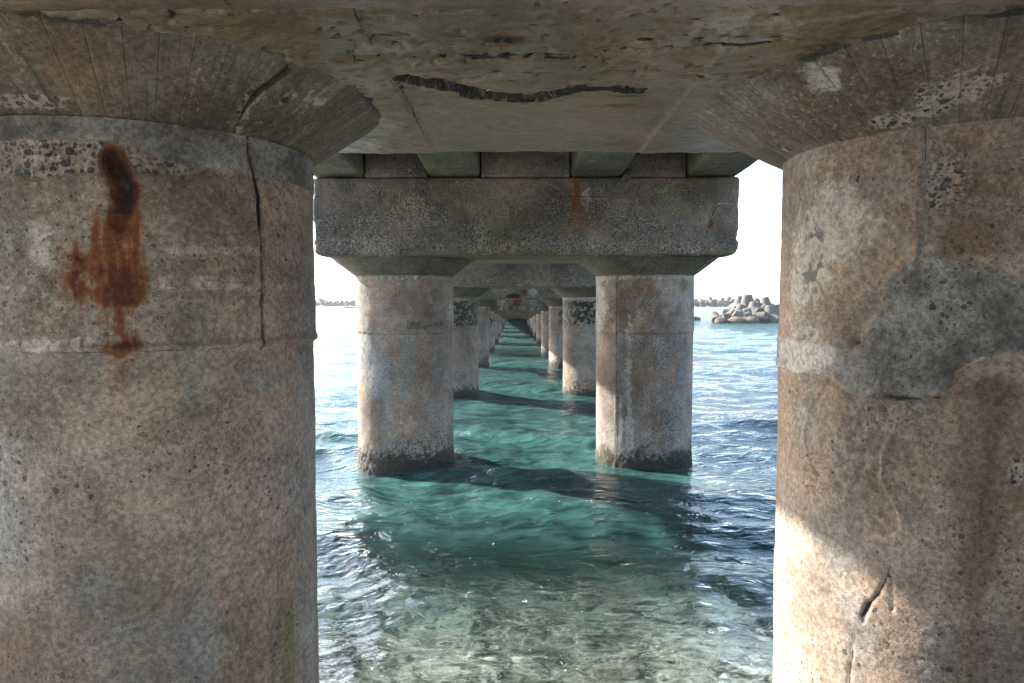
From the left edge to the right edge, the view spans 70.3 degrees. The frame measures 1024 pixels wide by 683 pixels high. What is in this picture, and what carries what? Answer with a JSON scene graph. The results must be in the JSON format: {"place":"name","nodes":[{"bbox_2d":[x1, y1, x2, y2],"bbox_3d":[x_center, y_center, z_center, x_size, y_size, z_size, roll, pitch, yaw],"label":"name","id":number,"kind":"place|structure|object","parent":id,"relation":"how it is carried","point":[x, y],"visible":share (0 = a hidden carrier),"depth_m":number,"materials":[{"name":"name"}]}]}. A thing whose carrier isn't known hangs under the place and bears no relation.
{"place":"outdoors","nodes":[
{"label":"outdoors","id":0,"kind":"place"},
{"bbox_2d":[313,300,778,682],"bbox_3d":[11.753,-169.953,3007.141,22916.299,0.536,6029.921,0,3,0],"label":"water","id":1,"kind":"structure","parent":0,"point":[603,550],"depth_m":7.81,"materials":[{"name":"teal liquid"}]},
{"bbox_2d":[0,10,381,682],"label":"concrete pillar","id":2,"kind":"structure","parent":1,"relation":"in","point":[158,516],"depth_m":2.78,"materials":[{"name":"grey concrete"}]},
{"bbox_2d":[40,4,1016,153],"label":"cap beam","id":3,"kind":"structure","parent":2,"relation":"on","point":[634,78],"depth_m":2.73,"materials":[{"name":"concrete"}]},
{"bbox_2d":[0,0,1023,10],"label":"abutment slab","id":4,"kind":"structure","parent":3,"relation":"on","point":[64,5],"depth_m":2.20,"materials":[{"name":"concrete"}]},
{"bbox_2d":[337,300,344,305],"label":"tetrapod","id":5,"kind":"object","parent":1,"relation":"in","point":[341,303],"visible":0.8,"depth_m":315.77,"materials":[{"name":"concrete"}]},
{"bbox_2d":[345,300,351,305],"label":"tetrapod","id":6,"kind":"object","parent":1,"relation":"in","point":[347,303],"visible":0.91,"depth_m":313.65,"materials":[{"name":"concrete"}]},
{"bbox_2d":[333,254,474,476],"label":"concrete pillar","id":7,"kind":"structure","parent":1,"relation":"in","point":[404,323],"depth_m":10.88,"materials":[{"name":"grey concrete"}]},
{"bbox_2d":[313,151,739,263],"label":"cap beam","id":8,"kind":"structure","parent":7,"relation":"on","point":[528,207],"depth_m":10.31,"materials":[{"name":"concrete"}]},
{"bbox_2d":[313,153,365,177],"bbox_3d":[-2.479,-2.600,7.336,0.747,0.935,8.058,0,3,0],"label":"pier girder","id":9,"kind":"object","parent":8,"relation":"on","point":[344,165],"visible":0.06,"depth_m":9.89,"materials":[{"name":"concrete"}]},
{"bbox_2d":[417,151,480,177],"bbox_3d":[-0.834,-2.601,7.329,0.750,0.936,8.050,0,3,0],"label":"pier girder","id":10,"kind":"object","parent":8,"relation":"on","point":[453,164],"visible":0.11,"depth_m":9.61,"materials":[{"name":"concrete"}]},
{"bbox_2d":[570,151,636,177],"bbox_3d":[1.192,-2.603,7.322,0.747,0.930,8.051,0,3,0],"label":"pier girder","id":11,"kind":"object","parent":8,"relation":"on","point":[592,164],"visible":0.17,"depth_m":9.60,"materials":[{"name":"concrete"}]},
{"bbox_2d":[614,168,632,188],"bbox_3d":[1.572,-2.296,10.247,0.268,0.287,0.112,0,3,0],"label":"mortar lump","id":12,"kind":"object","parent":8,"relation":"attached to","point":[625,177],"visible":1,"depth_m":10.22,"materials":[{"name":"concrete"}]},
{"bbox_2d":[685,151,757,176],"bbox_3d":[2.831,-2.607,7.317,0.747,0.929,8.054,0,3,0],"label":"pier girder","id":13,"kind":"object","parent":8,"relation":"on","point":[715,164],"visible":0.18,"depth_m":9.72,"materials":[{"name":"concrete"}]},
{"bbox_2d":[453,287,490,399],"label":"concrete pillar","id":14,"kind":"structure","parent":1,"relation":"in","point":[465,345],"depth_m":18.99,"materials":[{"name":"grey concrete"}]},
{"bbox_2d":[453,263,595,288],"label":"cap beam","id":15,"kind":"structure","parent":14,"relation":"on","point":[528,276],"depth_m":18.39,"materials":[{"name":"concrete"}]},
{"bbox_2d":[478,300,496,367],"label":"concrete pillar","id":16,"kind":"structure","parent":1,"relation":"in","point":[483,336],"depth_m":27.15,"materials":[{"name":"grey concrete"}]},
{"bbox_2d":[479,289,562,299],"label":"cap beam","id":17,"kind":"structure","parent":16,"relation":"on","point":[520,294],"depth_m":26.46,"materials":[{"name":"concrete"}]},
{"bbox_2d":[489,306,500,352],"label":"concrete pillar","id":18,"kind":"structure","parent":1,"relation":"in","point":[492,309],"depth_m":35.27,"materials":[{"name":"grey concrete"}]},
{"bbox_2d":[490,300,547,305],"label":"cap beam","id":19,"kind":"structure","parent":18,"relation":"on","point":[518,303],"depth_m":34.53,"materials":[{"name":"concrete"}]},
{"bbox_2d":[495,310,503,343],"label":"concrete pillar","id":20,"kind":"structure","parent":1,"relation":"in","point":[497,312],"depth_m":43.39,"materials":[{"name":"grey concrete"}]},
{"bbox_2d":[499,313,504,335],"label":"concrete pillar","id":21,"kind":"structure","parent":1,"relation":"in","point":[500,314],"depth_m":51.46,"materials":[{"name":"grey concrete"}]},
{"bbox_2d":[501,315,505,330],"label":"concrete pillar","id":22,"kind":"structure","parent":1,"relation":"in","point":[502,316],"depth_m":59.49,"materials":[{"name":"grey concrete"}]},
{"bbox_2d":[504,313,530,314],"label":"cap beam","id":23,"kind":"structure","parent":22,"relation":"on","point":[517,314],"depth_m":58.73,"materials":[{"name":"concrete"}]},
{"bbox_2d":[527,315,532,331],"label":"concrete pillar","id":24,"kind":"structure","parent":1,"relation":"in","point":[531,323],"depth_m":59.50,"materials":[{"name":"grey concrete"}]},
{"bbox_2d":[529,313,535,335],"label":"concrete pillar","id":25,"kind":"structure","parent":1,"relation":"in","point":[534,323],"depth_m":51.41,"materials":[{"name":"grey concrete"}]},
{"bbox_2d":[501,310,533,312],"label":"cap beam","id":26,"kind":"structure","parent":25,"relation":"on","point":[517,311],"depth_m":50.66,"materials":[{"name":"concrete"}]},
{"bbox_2d":[531,310,540,342],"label":"concrete pillar","id":27,"kind":"structure","parent":1,"relation":"in","point":[538,324],"depth_m":43.31,"materials":[{"name":"grey concrete"}]},
{"bbox_2d":[497,306,538,309],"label":"cap beam","id":28,"kind":"structure","parent":27,"relation":"on","point":[517,308],"depth_m":42.59,"materials":[{"name":"concrete"}]},
{"bbox_2d":[535,306,548,351],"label":"concrete pillar","id":29,"kind":"structure","parent":1,"relation":"in","point":[544,310],"depth_m":35.20,"materials":[{"name":"grey concrete"}]},
{"bbox_2d":[332,494,759,681],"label":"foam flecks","id":30,"kind":"object","parent":1,"relation":"on","point":[526,601],"visible":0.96,"depth_m":6.09,"materials":[{"name":"white liquid"}]},
{"bbox_2d":[541,299,562,368],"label":"concrete pillar","id":31,"kind":"structure","parent":1,"relation":"in","point":[555,335],"depth_m":27.08,"materials":[{"name":"grey concrete"}]},
{"bbox_2d":[550,286,595,395],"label":"concrete pillar","id":32,"kind":"structure","parent":1,"relation":"in","point":[579,339],"depth_m":18.92,"materials":[{"name":"grey concrete"}]},
{"bbox_2d":[575,254,716,469],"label":"concrete pillar","id":33,"kind":"structure","parent":1,"relation":"in","point":[644,336],"depth_m":10.87,"materials":[{"name":"grey concrete"}]},
{"bbox_2d":[694,298,699,306],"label":"tetrapod","id":34,"kind":"object","parent":1,"relation":"in","point":[696,302],"visible":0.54,"depth_m":262.39,"materials":[{"name":"concrete"}]},
{"bbox_2d":[711,299,717,306],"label":"tetrapod","id":35,"kind":"object","parent":1,"relation":"in","point":[714,304],"visible":0.57,"depth_m":256.77,"materials":[{"name":"concrete"}]},
{"bbox_2d":[705,297,713,304],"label":"tetrapod","id":36,"kind":"object","parent":35,"relation":"on","point":[709,301],"visible":1,"depth_m":256.30,"materials":[{"name":"concrete"}]},
{"bbox_2d":[710,311,719,322],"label":"tetrapod","id":37,"kind":"object","parent":1,"relation":"in","point":[714,315],"visible":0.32,"depth_m":82.78,"materials":[{"name":"concrete"}]},
{"bbox_2d":[714,317,727,322],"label":"boulder","id":38,"kind":"object","parent":1,"relation":"in","point":[720,320],"visible":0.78,"depth_m":80.09,"materials":[{"name":"stone"}]},
{"bbox_2d":[716,297,726,306],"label":"tetrapod","id":39,"kind":"object","parent":1,"relation":"in","point":[721,302],"visible":1,"depth_m":254.84,"materials":[{"name":"concrete"}]},
{"bbox_2d":[719,309,734,318],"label":"tetrapod","id":40,"kind":"object","parent":1,"relation":"in","point":[728,315],"visible":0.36,"depth_m":81.80,"materials":[{"name":"concrete"}]},
{"bbox_2d":[722,306,736,312],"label":"tetrapod","id":41,"kind":"object","parent":1,"relation":"in","point":[726,310],"visible":0.26,"depth_m":86.64,"materials":[{"name":"concrete"}]},
{"bbox_2d":[726,298,734,305],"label":"tetrapod","id":42,"kind":"object","parent":1,"relation":"in","point":[731,301],"visible":0.61,"depth_m":254.77,"materials":[{"name":"concrete"}]},
{"bbox_2d":[728,296,741,308],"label":"tetrapod","id":43,"kind":"object","parent":1,"relation":"on","point":[737,300],"visible":0.32,"depth_m":97.34,"materials":[{"name":"concrete"}]},
{"bbox_2d":[729,317,744,322],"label":"boulder","id":44,"kind":"object","parent":1,"relation":"in","point":[737,319],"visible":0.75,"depth_m":79.91,"materials":[{"name":"stone"}]},
{"bbox_2d":[734,304,745,312],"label":"tetrapod","id":45,"kind":"object","parent":1,"relation":"in","point":[739,307],"visible":0.21,"depth_m":83.12,"materials":[{"name":"concrete"}]},
{"bbox_2d":[732,310,752,320],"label":"tetrapod","id":46,"kind":"object","parent":1,"relation":"in","point":[736,313],"visible":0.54,"depth_m":81.03,"materials":[{"name":"concrete"}]},
{"bbox_2d":[745,316,758,322],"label":"boulder","id":47,"kind":"object","parent":1,"relation":"in","point":[751,319],"visible":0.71,"depth_m":79.94,"materials":[{"name":"stone"}]},
{"bbox_2d":[751,306,768,321],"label":"tetrapod","id":48,"kind":"object","parent":1,"relation":"in","point":[761,316],"visible":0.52,"depth_m":81.06,"materials":[{"name":"concrete"}]},
{"bbox_2d":[753,298,761,305],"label":"tetrapod","id":49,"kind":"object","parent":48,"relation":"on","point":[757,300],"visible":0.23,"depth_m":93.62,"materials":[{"name":"concrete"}]},
{"bbox_2d":[760,297,777,308],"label":"tetrapod","id":50,"kind":"object","parent":49,"relation":"on","point":[765,301],"visible":0.37,"depth_m":92.28,"materials":[{"name":"concrete"}]},
{"bbox_2d":[759,305,778,322],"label":"tetrapod","id":51,"kind":"object","parent":1,"relation":"in","point":[771,310],"visible":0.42,"depth_m":81.01,"materials":[{"name":"concrete"}]},
{"bbox_2d":[697,4,1023,682],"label":"concrete pillar","id":52,"kind":"structure","parent":1,"relation":"in","point":[897,158],"depth_m":2.87,"materials":[{"name":"grey concrete"}]},
{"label":"tetrapod","id":53,"kind":"object","parent":1,"relation":"in","visible":0},
{"bbox_2d":[740,294,760,307],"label":"tetrapod","id":54,"kind":"object","parent":53,"relation":"on","point":[746,299],"visible":0.25,"depth_m":84.12,"materials":[{"name":"concrete"}]},
{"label":"tetrapod","id":55,"kind":"object","parent":1,"relation":"in","visible":0},
{"bbox_2d":[742,301,761,312],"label":"tetrapod","id":56,"kind":"object","parent":55,"relation":"on","point":[751,305],"visible":0.57,"depth_m":82.27,"materials":[{"name":"concrete"}]},
{"bbox_2d":[313,160,781,299],"label":"sky","id":57,"kind":"structure","parent":0,"point":[754,269],"materials":[{"name":"white"}]},
{"bbox_2d":[699,298,705,306],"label":"tetrapod","id":58,"kind":"object","parent":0,"point":[702,302],"visible":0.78,"depth_m":259.42,"materials":[{"name":"concrete"}]},
{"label":"concrete pillar","id":59,"kind":"object","parent":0,"visible":0},
{"bbox_2d":[505,315,528,316],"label":"cap beam","id":60,"kind":"structure","parent":59,"relation":"on","point":[516,316],"depth_m":66.81,"materials":[{"name":"concrete"}]}
]}

